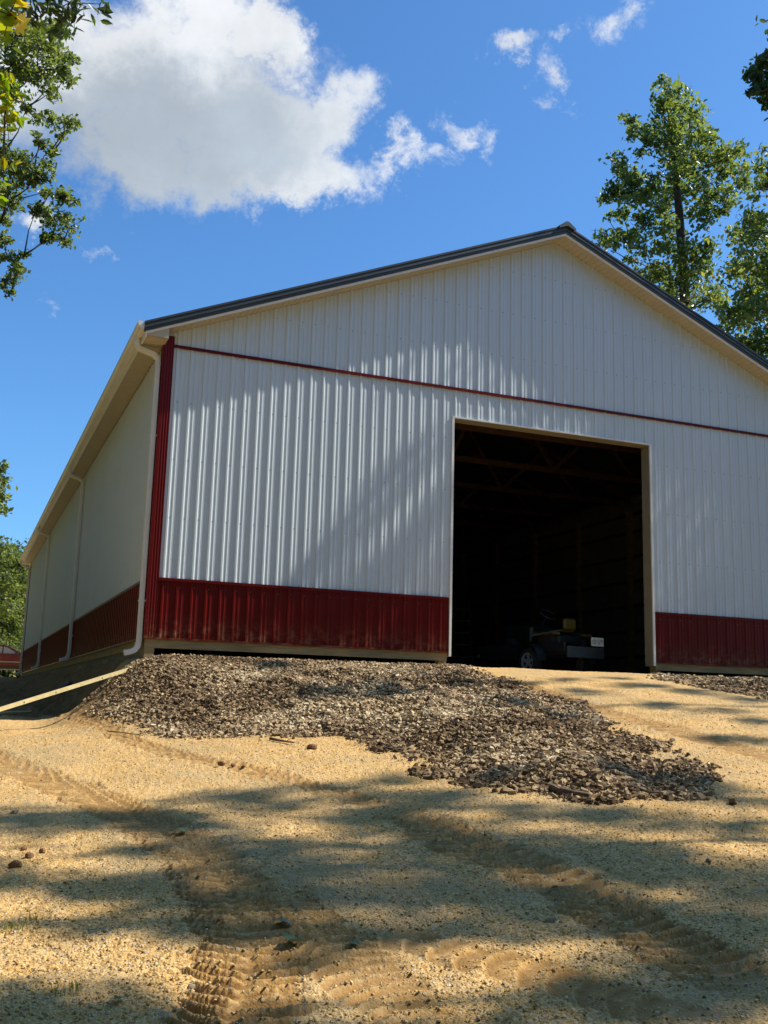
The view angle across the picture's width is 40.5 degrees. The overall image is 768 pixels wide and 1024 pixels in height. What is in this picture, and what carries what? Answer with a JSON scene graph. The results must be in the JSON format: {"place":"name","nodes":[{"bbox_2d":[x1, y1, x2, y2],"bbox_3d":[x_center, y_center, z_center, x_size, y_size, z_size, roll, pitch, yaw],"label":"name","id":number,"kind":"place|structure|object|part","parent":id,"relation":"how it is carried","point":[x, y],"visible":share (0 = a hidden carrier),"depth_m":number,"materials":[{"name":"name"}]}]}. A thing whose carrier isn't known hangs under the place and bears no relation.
{"place":"outdoors","nodes":[
{"label":"outdoors","id":0,"kind":"place"},
{"bbox_2d":[0,72,28,206],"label":"oak branch","id":1,"kind":"object","parent":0,"point":[5,109],"visible":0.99,"depth_m":7.96,"materials":[{"name":"green plant"}]},
{"bbox_2d":[0,0,112,81],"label":"beech branch","id":2,"kind":"object","parent":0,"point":[69,16],"visible":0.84,"depth_m":7.81,"materials":[{"name":"green plant"}]},
{"bbox_2d":[0,657,767,1023],"bbox_3d":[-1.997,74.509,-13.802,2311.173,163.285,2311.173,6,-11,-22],"label":"ground","id":3,"kind":"structure","parent":0,"point":[98,805],"depth_m":5.86,"materials":[{"name":"beige gravel"}]},
{"bbox_2d":[0,670,15,676],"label":"forest tree","id":4,"kind":"object","parent":3,"relation":"on","point":[3,673],"visible":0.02,"depth_m":84.10,"materials":[{"name":"green plant"}]},
{"bbox_2d":[0,459,17,516],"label":"woodland tree","id":5,"kind":"object","parent":3,"relation":"on","point":[4,480],"visible":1,"depth_m":46.26,"materials":[{"name":"green plant"}]},
{"bbox_2d":[0,645,20,669],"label":"parked car","id":6,"kind":"object","parent":3,"relation":"on","point":[10,656],"visible":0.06,"depth_m":57.59,"materials":[{"name":"red paint"}]},
{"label":"side window","id":7,"kind":"part","parent":6,"relation":"part of","materials":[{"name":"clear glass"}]},
{"bbox_2d":[0,918,23,932],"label":"grass tuft","id":8,"kind":"object","parent":3,"relation":"on","point":[12,925],"visible":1,"depth_m":4.85,"materials":[{"name":"green plant"}]},
{"bbox_2d":[10,810,18,813],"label":"stone","id":9,"kind":"object","parent":3,"relation":"on","point":[14,811],"visible":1,"depth_m":7.50,"materials":[{"name":"grey stone"}]},
{"bbox_2d":[8,860,21,867],"bbox_3d":[-2.122,2.030,5.977,0.087,0.052,0.058,-13,-31,15],"label":"dirt clod","id":10,"kind":"object","parent":3,"relation":"on","point":[15,863],"visible":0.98,"depth_m":5.96,"materials":[{"name":"soil"}]},
{"bbox_2d":[0,0,30,45],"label":"maple branch","id":11,"kind":"object","parent":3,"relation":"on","point":[8,22],"visible":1,"depth_m":5.16,"materials":[{"name":"yellow plant"}]},
{"bbox_2d":[0,535,30,676],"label":"woodland tree","id":12,"kind":"object","parent":3,"relation":"on","point":[12,595],"visible":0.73,"depth_m":71.89,"materials":[{"name":"green plant"}]},
{"bbox_2d":[0,711,31,713],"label":"stick","id":13,"kind":"object","parent":3,"relation":"on","point":[7,712],"visible":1,"depth_m":16.26,"materials":[{"name":"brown wood"}]},
{"bbox_2d":[2,538,29,677],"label":"woodland tree","id":14,"kind":"object","parent":3,"relation":"on","point":[16,546],"visible":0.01,"depth_m":78.73,"materials":[{"name":"green plant"}]},
{"bbox_2d":[25,852,33,858],"bbox_3d":[-2.117,2.056,6.208,0.054,0.046,0.077,3,-32,12],"label":"dirt clod","id":15,"kind":"object","parent":3,"relation":"on","point":[29,855],"visible":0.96,"depth_m":6.18,"materials":[{"name":"soil"}]},
{"bbox_2d":[19,912,44,925],"bbox_3d":[-1.699,1.940,4.975,0.100,0.058,0.134,0,-11,8],"label":"grass tuft","id":16,"kind":"object","parent":3,"relation":"on","point":[30,918],"visible":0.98,"depth_m":4.99,"materials":[{"name":"green plant"}]},
{"bbox_2d":[39,848,45,853],"bbox_3d":[-2.083,2.069,6.333,0.041,0.043,0.056,4,-11,-14],"label":"dirt clod","id":17,"kind":"object","parent":3,"relation":"on","point":[42,850],"visible":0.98,"depth_m":6.32,"materials":[{"name":"soil"}]},
{"bbox_2d":[0,7,85,300],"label":"poplar tree","id":18,"kind":"object","parent":3,"relation":"on","point":[22,71],"visible":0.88,"depth_m":22.92,"materials":[{"name":"green plant"}]},
{"bbox_2d":[54,681,72,689],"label":"stone slab","id":19,"kind":"structure","parent":3,"relation":"on","point":[66,684],"depth_m":19.98,"materials":[{"name":"stone"}]},
{"bbox_2d":[47,978,81,996],"bbox_3d":[-1.245,1.839,4.034,0.128,0.060,0.097,9,-13,-34],"label":"grass tuft","id":20,"kind":"object","parent":3,"relation":"on","point":[71,986],"visible":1,"depth_m":4.03,"materials":[{"name":"green plant"}]},
{"bbox_2d":[0,666,133,711],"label":"timber plank","id":21,"kind":"object","parent":3,"relation":"on","point":[41,696],"visible":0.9,"depth_m":13.86,"materials":[{"name":"brown wood"}]},
{"bbox_2d":[107,731,142,735],"bbox_3d":[-2.924,2.495,11.733,0.630,0.036,0.014,-7,-13,38],"label":"stick","id":22,"kind":"object","parent":3,"relation":"on","point":[123,732],"visible":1,"depth_m":11.76,"materials":[{"name":"brown wood"}]},
{"bbox_2d":[177,826,190,831],"bbox_3d":[-1.334,2.099,6.887,0.111,0.018,0.114,4,-1,39],"label":"fallen leaf","id":23,"kind":"object","parent":3,"relation":"on","point":[183,828],"visible":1,"depth_m":6.89,"materials":[{"name":"plant"}]},
{"bbox_2d":[187,984,194,989],"bbox_3d":[-0.771,1.897,4.146,0.041,0.023,0.028,-20,4,-41],"label":"stone","id":24,"kind":"object","parent":3,"relation":"on","point":[190,986],"visible":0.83,"depth_m":4.14,"materials":[{"name":"grey stone"}]},
{"bbox_2d":[217,761,224,765],"bbox_3d":[-1.498,2.314,9.559,0.063,0.048,0.071,6,-12,-24],"label":"dirt clod","id":25,"kind":"object","parent":3,"relation":"on","point":[220,763],"visible":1,"depth_m":9.54,"materials":[{"name":"soil"}]},
{"bbox_2d":[269,737,294,742],"bbox_3d":[-1.055,2.371,10.808,0.359,0.048,0.048,-7,-13,37],"label":"stick","id":26,"kind":"object","parent":3,"relation":"on","point":[274,739],"visible":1,"depth_m":10.81,"materials":[{"name":"brown wood"}]},
{"bbox_2d":[280,920,291,927],"bbox_3d":[-0.466,1.963,4.958,0.056,0.032,0.044,22,-3,0],"label":"stone","id":27,"kind":"object","parent":3,"relation":"on","point":[286,924],"visible":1,"depth_m":4.94,"materials":[{"name":"grey stone"}]},
{"bbox_2d":[273,915,290,922],"bbox_3d":[-0.485,1.943,4.954,0.093,0.015,0.095,10,-5,0],"label":"fallen leaf","id":28,"kind":"object","parent":27,"relation":"on","point":[281,918],"visible":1,"depth_m":4.96,"materials":[{"name":"plant"}]},
{"bbox_2d":[283,932,304,939],"bbox_3d":[-0.411,1.915,4.680,0.124,0.019,0.120,-1,-18,44],"label":"fallen leaf","id":29,"kind":"object","parent":3,"relation":"on","point":[291,936],"visible":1,"depth_m":4.68,"materials":[{"name":"plant"}]},
{"bbox_2d":[306,744,316,749],"bbox_3d":[-0.720,2.337,10.326,0.125,0.065,0.088,-12,-25,28],"label":"dirt clod","id":30,"kind":"object","parent":3,"relation":"on","point":[311,746],"visible":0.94,"depth_m":10.29,"materials":[{"name":"soil"}]},
{"bbox_2d":[348,939,359,944],"bbox_3d":[-0.134,1.931,4.664,0.065,0.010,0.067,8,-3,11],"label":"fallen leaf","id":31,"kind":"object","parent":3,"relation":"on","point":[354,941],"visible":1,"depth_m":4.67,"materials":[{"name":"green plant"}]},
{"bbox_2d":[344,735,377,738],"bbox_3d":[-0.249,2.358,10.890,0.490,0.032,0.079,-7,-14,40],"label":"stick","id":32,"kind":"object","parent":3,"relation":"on","point":[358,737],"visible":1,"depth_m":10.88,"materials":[{"name":"brown wood"}]},
{"bbox_2d":[15,221,767,677],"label":"barn","id":33,"kind":"structure","parent":3,"relation":"on","point":[389,463],"depth_m":19.44,"materials":[{"name":"white metal"}]},
{"bbox_2d":[76,653,767,808],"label":"mulch","id":34,"kind":"object","parent":3,"relation":"on","point":[594,734],"visible":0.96,"depth_m":11.94,"materials":[{"name":"gravel"}]},
{"bbox_2d":[385,741,415,750],"bbox_3d":[0.166,2.290,10.191,0.267,0.094,0.197,10,-13,-37],"label":"stick","id":35,"kind":"object","parent":34,"relation":"on","point":[391,748],"visible":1,"depth_m":10.11,"materials":[{"name":"brown wood"}]},
{"bbox_2d":[542,782,589,795],"bbox_3d":[1.433,2.156,8.100,0.364,0.091,0.181,-3,-11,23],"label":"stick","id":36,"kind":"object","parent":34,"relation":"on","point":[555,787],"visible":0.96,"depth_m":8.07,"materials":[{"name":"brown wood"}]},
{"bbox_2d":[628,782,695,796],"bbox_3d":[2.157,2.153,8.077,0.583,0.091,0.143,-7,-14,40],"label":"stick","id":37,"kind":"object","parent":34,"relation":"on","point":[644,790],"visible":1,"depth_m":8.06,"materials":[{"name":"brown wood"}]},
{"bbox_2d":[450,598,472,665],"bbox_3d":[2.041,3.368,27.364,0.643,2.219,1.262,1,-11,3],"label":"step ladder","id":38,"kind":"object","parent":3,"relation":"on","point":[470,637],"visible":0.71,"depth_m":27.24,"materials":[{"name":"metal"}]},
{"bbox_2d":[467,637,603,671],"bbox_3d":[2.856,3.003,21.284,1.520,0.745,3.695,8,-12,-32],"label":"utility trailer","id":39,"kind":"object","parent":3,"relation":"on","point":[526,655],"visible":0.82,"depth_m":20.16,"materials":[{"name":"black paint"}]},
{"bbox_2d":[504,609,591,646],"bbox_3d":[3.076,2.374,20.732,1.486,0.912,1.812,8,-12,-32],"label":"riding mower","id":40,"kind":"object","parent":39,"relation":"on","point":[530,634],"visible":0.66,"depth_m":20.47,"materials":[{"name":"green paint"}]},
{"bbox_2d":[545,917,555,922],"bbox_3d":[0.807,1.986,5.052,0.046,0.037,0.045,-8,-14,42],"label":"stone","id":41,"kind":"object","parent":3,"relation":"on","point":[550,920],"visible":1,"depth_m":5.04,"materials":[{"name":"grey stone"}]},
{"bbox_2d":[591,72,755,313],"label":"tulip tree","id":42,"kind":"object","parent":3,"relation":"on","point":[719,160],"visible":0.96,"depth_m":40.02,"materials":[{"name":"green plant"}]},
{"bbox_2d":[711,143,767,359],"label":"maple tree","id":43,"kind":"object","parent":3,"relation":"on","point":[747,308],"visible":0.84,"depth_m":33.28,"materials":[{"name":"green plant"}]},
{"bbox_2d":[741,16,767,190],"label":"hickory tree","id":44,"kind":"object","parent":3,"relation":"on","point":[756,73],"visible":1,"depth_m":26.14,"materials":[{"name":"green plant"}]},
{"bbox_2d":[0,0,767,551],"label":"sky","id":45,"kind":"structure","parent":0,"point":[223,151],"materials":[{"name":"blue"}]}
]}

